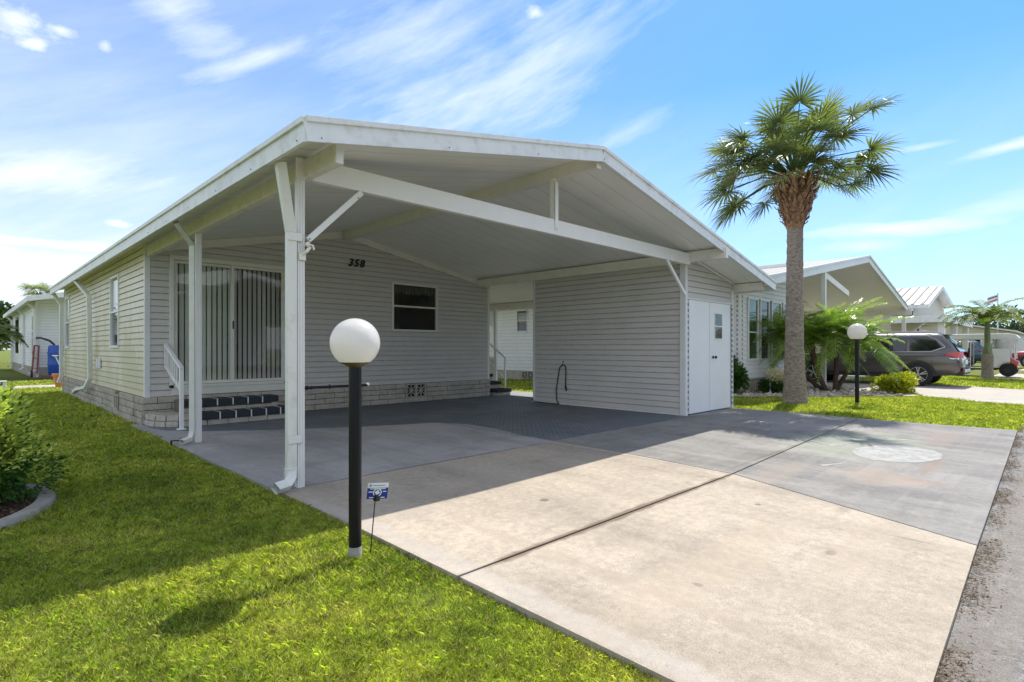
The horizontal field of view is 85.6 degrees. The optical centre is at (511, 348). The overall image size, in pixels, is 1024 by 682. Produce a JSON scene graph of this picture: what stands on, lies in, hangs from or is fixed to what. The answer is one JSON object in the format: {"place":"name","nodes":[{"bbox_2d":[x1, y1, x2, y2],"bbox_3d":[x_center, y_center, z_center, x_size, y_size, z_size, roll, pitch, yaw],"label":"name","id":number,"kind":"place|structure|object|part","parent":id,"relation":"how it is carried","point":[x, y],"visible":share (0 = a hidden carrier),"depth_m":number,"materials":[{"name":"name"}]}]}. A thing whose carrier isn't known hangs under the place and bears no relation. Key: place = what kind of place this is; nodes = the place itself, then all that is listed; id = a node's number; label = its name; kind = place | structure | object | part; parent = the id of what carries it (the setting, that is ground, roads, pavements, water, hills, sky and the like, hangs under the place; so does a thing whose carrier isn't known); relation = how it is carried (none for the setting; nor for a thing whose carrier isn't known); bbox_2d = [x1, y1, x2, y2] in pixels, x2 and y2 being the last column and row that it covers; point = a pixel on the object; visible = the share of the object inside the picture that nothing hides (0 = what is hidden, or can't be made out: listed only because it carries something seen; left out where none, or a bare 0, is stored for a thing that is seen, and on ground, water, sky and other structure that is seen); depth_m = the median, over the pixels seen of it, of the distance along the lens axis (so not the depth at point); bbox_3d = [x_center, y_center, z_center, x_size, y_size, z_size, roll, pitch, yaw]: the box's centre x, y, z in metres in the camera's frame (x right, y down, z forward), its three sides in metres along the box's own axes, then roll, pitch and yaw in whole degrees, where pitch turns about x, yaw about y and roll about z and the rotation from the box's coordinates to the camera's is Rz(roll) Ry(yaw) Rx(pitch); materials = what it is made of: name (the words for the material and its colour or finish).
{"place":"outdoors","nodes":[
{"label":"outdoors","id":0,"kind":"place"},
{"bbox_2d":[8,385,54,388],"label":"garden path","id":1,"kind":"structure","parent":0,"point":[38,386],"depth_m":17.55,"materials":[{"name":"grey concrete"}]},
{"bbox_2d":[52,373,61,386],"bbox_3d":[-14.103,0.990,17.288,0.440,0.420,0.440,0,0,-45],"label":"plant pot","id":2,"kind":"object","parent":1,"relation":"on","point":[55,377],"visible":0.32,"depth_m":17.14,"materials":[{"name":"ceramic"}]},
{"bbox_2d":[3,292,63,377],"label":"white house","id":3,"kind":"structure","parent":0,"point":[34,310],"depth_m":23.07,"materials":[{"name":"plastic"}]},
{"bbox_2d":[15,316,32,353],"bbox_3d":[-23.999,-0.720,27.156,0.020,1.900,10.450,0,0,-45],"label":"dark window","id":4,"kind":"structure","parent":3,"relation":"in","point":[17,319],"depth_m":29.65,"materials":[{"name":"black glass"}]},
{"bbox_2d":[130,423,554,491],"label":"carport floor","id":5,"kind":"structure","parent":0,"point":[257,457],"depth_m":6.61,"materials":[{"name":"grey concrete"}]},
{"bbox_2d":[144,343,284,429],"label":"entry steps","id":6,"kind":"structure","parent":5,"relation":"on","point":[223,410],"depth_m":8.78,"materials":[{"name":"concrete"}]},
{"bbox_2d":[280,441,730,581],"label":"driveway","id":7,"kind":"structure","parent":0,"point":[455,519],"depth_m":4.39,"materials":[{"name":"beige concrete"}]},
{"bbox_2d":[0,350,1023,681],"bbox_3d":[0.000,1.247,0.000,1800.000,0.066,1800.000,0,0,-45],"label":"ground","id":8,"kind":"structure","parent":0,"point":[8,374],"depth_m":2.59,"materials":[{"name":"green plant"}]},
{"bbox_2d":[0,381,6,388],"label":"utility box","id":9,"kind":"object","parent":8,"relation":"on","point":[4,384],"visible":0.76,"depth_m":15.63,"materials":[{"name":"white metal"}]},
{"bbox_2d":[0,324,28,349],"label":"feather palm","id":10,"kind":"object","parent":8,"relation":"on","point":[5,332],"visible":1,"depth_m":22.31,"materials":[{"name":"green plant"}]},
{"bbox_2d":[0,300,30,350],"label":"broad tree","id":11,"kind":"object","parent":8,"relation":"on","point":[3,311],"visible":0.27,"depth_m":44.46,"materials":[{"name":"green plant"}]},
{"bbox_2d":[0,490,34,518],"bbox_3d":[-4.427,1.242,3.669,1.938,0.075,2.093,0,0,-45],"label":"mulch bed","id":12,"kind":"object","parent":8,"relation":"on","point":[15,507],"visible":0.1,"depth_m":4.25,"materials":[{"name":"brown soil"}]},
{"bbox_2d":[0,483,56,529],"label":"bed curb","id":13,"kind":"structure","parent":12,"relation":"on","point":[42,501],"depth_m":4.06,"materials":[{"name":"concrete"}]},
{"bbox_2d":[0,381,70,510],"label":"shrub","id":14,"kind":"object","parent":12,"relation":"on","point":[17,442],"visible":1,"depth_m":4.29,"materials":[{"name":"green plant"}]},
{"bbox_2d":[30,345,39,377],"bbox_3d":[-19.025,0.516,22.061,0.280,1.328,0.938,0,0,-39],"label":"hand truck","id":15,"kind":"object","parent":8,"relation":"on","point":[32,368],"visible":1,"depth_m":22.07,"materials":[{"name":"red paint"}]},
{"bbox_2d":[15,280,59,320],"bbox_3d":[-29.973,-1.574,35.001,2.522,5.709,2.550,0,0,-45],"label":"fan palm","id":16,"kind":"object","parent":8,"relation":"on","point":[43,287],"visible":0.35,"depth_m":34.66,"materials":[{"name":"green plant"}]},
{"bbox_2d":[36,337,58,378],"bbox_3d":[-18.582,0.365,22.503,1.139,1.690,1.310,0,0,-45],"label":"water barrel","id":17,"kind":"object","parent":8,"relation":"on","point":[52,363],"visible":0.47,"depth_m":22.13,"materials":[{"name":"blue plastic"}]},
{"bbox_2d":[330,318,379,559],"bbox_3d":[-0.915,0.536,3.226,0.284,1.427,0.284,0,0,-45],"label":"globe lamp","id":18,"kind":"object","parent":8,"relation":"on","point":[354,345],"visible":1,"depth_m":3.19,"materials":[{"name":"black painted metal"},{"name":"white frosted glass"},{"name":"concrete"}]},
{"bbox_2d":[367,482,388,552],"bbox_3d":[-0.793,1.010,3.254,0.133,0.440,0.031,0,0,2],"label":"yard sign","id":19,"kind":"object","parent":8,"relation":"on","point":[376,492],"visible":0.99,"depth_m":3.26,"materials":[{"name":"blue plastic"}]},
{"bbox_2d":[49,115,776,494],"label":"house","id":20,"kind":"structure","parent":8,"relation":"on","point":[269,265],"depth_m":9.88,"materials":[{"name":"white paint"}]},
{"bbox_2d":[65,296,95,347],"bbox_3d":[-11.741,-0.700,15.089,0.640,1.370,0.760,0,0,-45],"label":"window","id":21,"kind":"structure","parent":20,"relation":"in","point":[67,300],"depth_m":15.11,"materials":[{"name":"white glass"}]},
{"bbox_2d":[109,274,152,347],"bbox_3d":[-7.233,-0.690,10.568,0.640,1.350,0.790,0,0,-45],"label":"window","id":22,"kind":"structure","parent":20,"relation":"in","point":[114,280],"depth_m":10.60,"materials":[{"name":"white metal"}]},
{"bbox_2d":[159,255,284,395],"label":"sliding door","id":23,"kind":"structure","parent":20,"relation":"in","point":[243,303],"depth_m":9.78,"materials":[{"name":"clear glass"}]},
{"bbox_2d":[364,282,437,331],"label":"window","id":24,"kind":"structure","parent":20,"relation":"in","point":[414,307],"depth_m":12.97,"materials":[{"name":"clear glass"}]},
{"bbox_2d":[532,363,566,403],"bbox_3d":[0.782,0.713,11.929,0.063,0.928,1.020,0,0,-44],"label":"power cord","id":25,"kind":"object","parent":20,"relation":"attached to","point":[556,386],"visible":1,"depth_m":11.73,"materials":[{"name":"black rubber"}]},
{"bbox_2d":[689,300,708,413],"bbox_3d":[3.403,0.145,10.088,0.785,2.030,0.038,0,0,-45],"label":"storage door","id":26,"kind":"structure","parent":20,"relation":"in","point":[698,310],"depth_m":10.05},
{"bbox_2d":[709,302,729,410],"bbox_3d":[4.033,0.145,10.661,0.893,2.030,0.116,0,0,-45],"label":"storage door","id":27,"kind":"structure","parent":20,"relation":"in","point":[719,314],"depth_m":10.65,"materials":[{"name":"white metal"}]},
{"bbox_2d":[490,255,911,390],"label":"neighbour house","id":28,"kind":"structure","parent":8,"relation":"on","point":[832,283],"depth_m":20.66,"materials":[{"name":"white painted metal"},{"name":"white vinyl siding"},{"name":"white aluminium"}]},
{"bbox_2d":[516,309,527,331],"bbox_3d":[0.387,-1.045,20.863,0.070,0.850,0.600,0,0,-45],"label":"window","id":29,"kind":"structure","parent":28,"relation":"in","point":[521,315],"depth_m":20.87,"materials":[{"name":"white glass"}]},
{"bbox_2d":[746,297,758,360],"bbox_3d":[6.818,-0.550,15.660,0.730,1.780,0.070,0,0,-45],"label":"window","id":30,"kind":"structure","parent":28,"relation":"in","point":[752,308],"depth_m":15.67,"materials":[{"name":"white metal"}]},
{"bbox_2d":[759,299,769,359],"bbox_3d":[7.420,-0.550,16.260,0.690,1.780,0.070,0,0,-45],"label":"window","id":31,"kind":"structure","parent":28,"relation":"in","point":[764,305],"depth_m":16.24,"materials":[{"name":"glass"}]},
{"bbox_2d":[770,301,781,359],"bbox_3d":[8.078,-0.550,16.916,0.790,1.780,0.070,0,0,-45],"label":"window","id":32,"kind":"structure","parent":28,"relation":"in","point":[773,304],"depth_m":16.83,"materials":[{"name":"glass"}]},
{"bbox_2d":[782,303,785,359],"bbox_3d":[8.684,-0.550,17.520,0.620,1.780,0.070,0,0,-45],"label":"window","id":33,"kind":"structure","parent":28,"relation":"in","point":[783,304],"depth_m":17.31,"materials":[{"name":"white metal"}]},
{"bbox_2d":[498,375,1023,431],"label":"lawn grass","id":34,"kind":"structure","parent":8,"relation":"on","point":[931,410],"depth_m":11.39,"materials":[{"name":"green plant"}]},
{"bbox_2d":[687,69,907,404],"bbox_3d":[6.271,-2.230,12.165,4.332,7.019,4.374,0,0,-45],"label":"sabal palm","id":35,"kind":"object","parent":8,"relation":"on","point":[794,185],"visible":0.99,"depth_m":12.01,"materials":[{"name":"green plant"}]},
{"bbox_2d":[733,385,915,397],"bbox_3d":[8.277,1.282,14.572,5.900,0.196,3.650,0,0,-45],"label":"rock bed","id":36,"kind":"object","parent":8,"relation":"on","point":[835,394],"visible":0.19,"depth_m":14.41,"materials":[{"name":"grey stone"}]},
{"bbox_2d":[733,355,750,393],"bbox_3d":[5.752,0.663,14.476,0.995,1.143,0.906,0,0,-45],"label":"tall shrub","id":37,"kind":"object","parent":36,"relation":"on","point":[740,377],"visible":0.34,"depth_m":14.29,"materials":[{"name":"green plant"}]},
{"bbox_2d":[757,367,783,392],"bbox_3d":[7.155,0.881,14.983,1.312,0.800,0.974,0,0,-45],"label":"flowering shrub","id":38,"kind":"object","parent":36,"relation":"on","point":[775,381],"visible":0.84,"depth_m":14.68,"materials":[{"name":"green plant"}]},
{"bbox_2d":[751,297,915,390],"bbox_3d":[8.748,-0.090,15.852,4.651,2.802,2.883,0,0,15],"label":"pygmy date palm","id":39,"kind":"object","parent":36,"relation":"on","point":[835,328],"visible":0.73,"depth_m":15.37,"materials":[{"name":"green plant"}]},
{"bbox_2d":[867,371,920,393],"bbox_3d":[10.548,0.939,15.169,1.483,0.708,1.200,0,0,-24],"label":"croton shrub","id":40,"kind":"object","parent":36,"relation":"on","point":[888,383],"visible":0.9,"depth_m":14.77,"materials":[{"name":"yellow plant"}]},
{"bbox_2d":[847,324,866,402],"bbox_3d":[7.499,0.361,12.024,0.374,1.817,0.374,0,0,-45],"label":"globe lamp","id":41,"kind":"object","parent":8,"relation":"on","point":[856,333],"visible":0.95,"depth_m":11.98,"materials":[{"name":"black metal"}]},
{"bbox_2d":[804,285,972,353],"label":"beige house","id":42,"kind":"structure","parent":8,"relation":"on","point":[927,304],"depth_m":30.36,"materials":[{"name":"white metal"}]},
{"bbox_2d":[915,324,1023,361],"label":"distant house","id":43,"kind":"structure","parent":8,"relation":"on","point":[1003,344],"depth_m":49.05,"materials":[{"name":"beige plastic"}]},
{"bbox_2d":[938,297,1023,378],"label":"feather palm","id":44,"kind":"object","parent":8,"relation":"on","point":[987,355],"visible":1,"depth_m":22.54,"materials":[{"name":"green plant"}]},
{"bbox_2d":[955,303,1023,332],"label":"broad tree","id":45,"kind":"object","parent":8,"relation":"on","point":[1016,326],"visible":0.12,"depth_m":65.65,"materials":[{"name":"green plant"}]},
{"bbox_2d":[987,293,998,348],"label":"flagpole","id":46,"kind":"object","parent":8,"relation":"on","point":[994,298],"visible":0.78,"depth_m":47.98,"materials":[{"name":"silver metal"}]},
{"bbox_2d":[1009,334,1023,351],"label":"distant house","id":47,"kind":"structure","parent":8,"relation":"on","point":[1021,344],"depth_m":60.42,"materials":[{"name":"white plastic"}]},
{"bbox_2d":[0,0,1023,349],"label":"sky","id":48,"kind":"structure","parent":0,"point":[112,112],"materials":[{"name":"blue"}]},
{"bbox_2d":[442,391,730,441],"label":"carport floor","id":49,"kind":"structure","parent":0,"point":[522,393],"depth_m":8.50,"materials":[{"name":"grey paint"}]},
{"bbox_2d":[142,395,688,440],"bbox_3d":[-1.008,1.177,9.438,7.900,0.004,5.530,0,0,-45],"label":"floor paint","id":50,"kind":"object","parent":49,"relation":"on","point":[524,415],"visible":0.88,"depth_m":9.45,"materials":[{"name":"grey paint"}]},
{"bbox_2d":[489,343,511,395],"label":"side steps","id":51,"kind":"structure","parent":49,"relation":"on","point":[496,389],"depth_m":14.17,"materials":[{"name":"concrete"}]},
{"bbox_2d":[557,408,857,474],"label":"driveway","id":52,"kind":"structure","parent":0,"point":[731,441],"depth_m":7.37,"materials":[{"name":"grey concrete"}]},
{"bbox_2d":[460,474,976,681],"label":"driveway","id":53,"kind":"structure","parent":0,"point":[733,578],"depth_m":2.82,"materials":[{"name":"beige concrete"}]},
{"bbox_2d":[734,419,1016,547],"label":"driveway","id":54,"kind":"structure","parent":0,"point":[951,492],"depth_m":5.45,"materials":[{"name":"grey concrete"}]},
{"bbox_2d":[854,445,941,462],"bbox_3d":[4.475,1.218,6.431,1.311,0.019,0.821,0,0,-45],"label":"paint patch","id":55,"kind":"object","parent":54,"relation":"on","point":[873,452],"visible":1,"depth_m":6.41,"materials":[{"name":"white paint"}]},
{"bbox_2d":[806,375,1023,404],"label":"neighbour driveway","id":56,"kind":"structure","parent":0,"point":[997,395],"depth_m":15.69,"materials":[{"name":"grey concrete"}]},
{"bbox_2d":[805,331,970,385],"bbox_3d":[12.637,0.316,19.476,2.180,1.787,5.313,0,0,-45],"label":"parked suv","id":57,"kind":"object","parent":56,"relation":"on","point":[927,357],"visible":0.64,"depth_m":17.91,"materials":[{"name":"grey paint"}]},
{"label":"side window","id":58,"kind":"part","parent":57,"relation":"part of","materials":[{"name":"black glass"}]},
{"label":"side window","id":59,"kind":"part","parent":57,"relation":"part of","materials":[{"name":"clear glass"}]},
{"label":"side window","id":60,"kind":"part","parent":57,"relation":"part of","materials":[{"name":"black glass"}]},
{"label":"rear window","id":61,"kind":"part","parent":57,"relation":"part of","materials":[{"name":"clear glass"}]},
{"bbox_2d":[935,427,1023,681],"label":"street","id":62,"kind":"structure","parent":0,"point":[1004,638],"depth_m":2.70,"materials":[{"name":"grey asphalt"}]},
{"bbox_2d":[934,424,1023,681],"bbox_3d":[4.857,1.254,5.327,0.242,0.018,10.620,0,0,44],"label":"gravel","id":63,"kind":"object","parent":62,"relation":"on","point":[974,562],"visible":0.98,"depth_m":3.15,"materials":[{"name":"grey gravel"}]},
{"bbox_2d":[994,373,1023,378],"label":"neighbour driveway","id":64,"kind":"structure","parent":0,"point":[1018,376],"depth_m":24.68,"materials":[{"name":"grey concrete"}]},
{"bbox_2d":[950,334,1020,376],"bbox_3d":[21.041,0.275,24.856,1.320,1.850,2.630,0,0,-45],"label":"golf cart","id":65,"kind":"object","parent":64,"relation":"on","point":[1006,364],"visible":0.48,"depth_m":23.95,"materials":[{"name":"white plastic"}]},
{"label":"neighbour driveway","id":66,"kind":"structure","parent":0,"visible":0},
{"bbox_2d":[957,340,983,365],"bbox_3d":[30.625,0.306,39.391,2.180,1.787,5.060,0,0,-45],"label":"parked car","id":67,"kind":"object","parent":66,"relation":"on","point":[978,347],"visible":0.11,"depth_m":37.47,"materials":[{"name":"blue paint"}]},
{"bbox_2d":[1012,352,1023,366],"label":"parked car","id":68,"kind":"object","parent":66,"relation":"on","point":[1020,356],"visible":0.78,"depth_m":34.83,"materials":[{"name":"red paint"}]}
]}

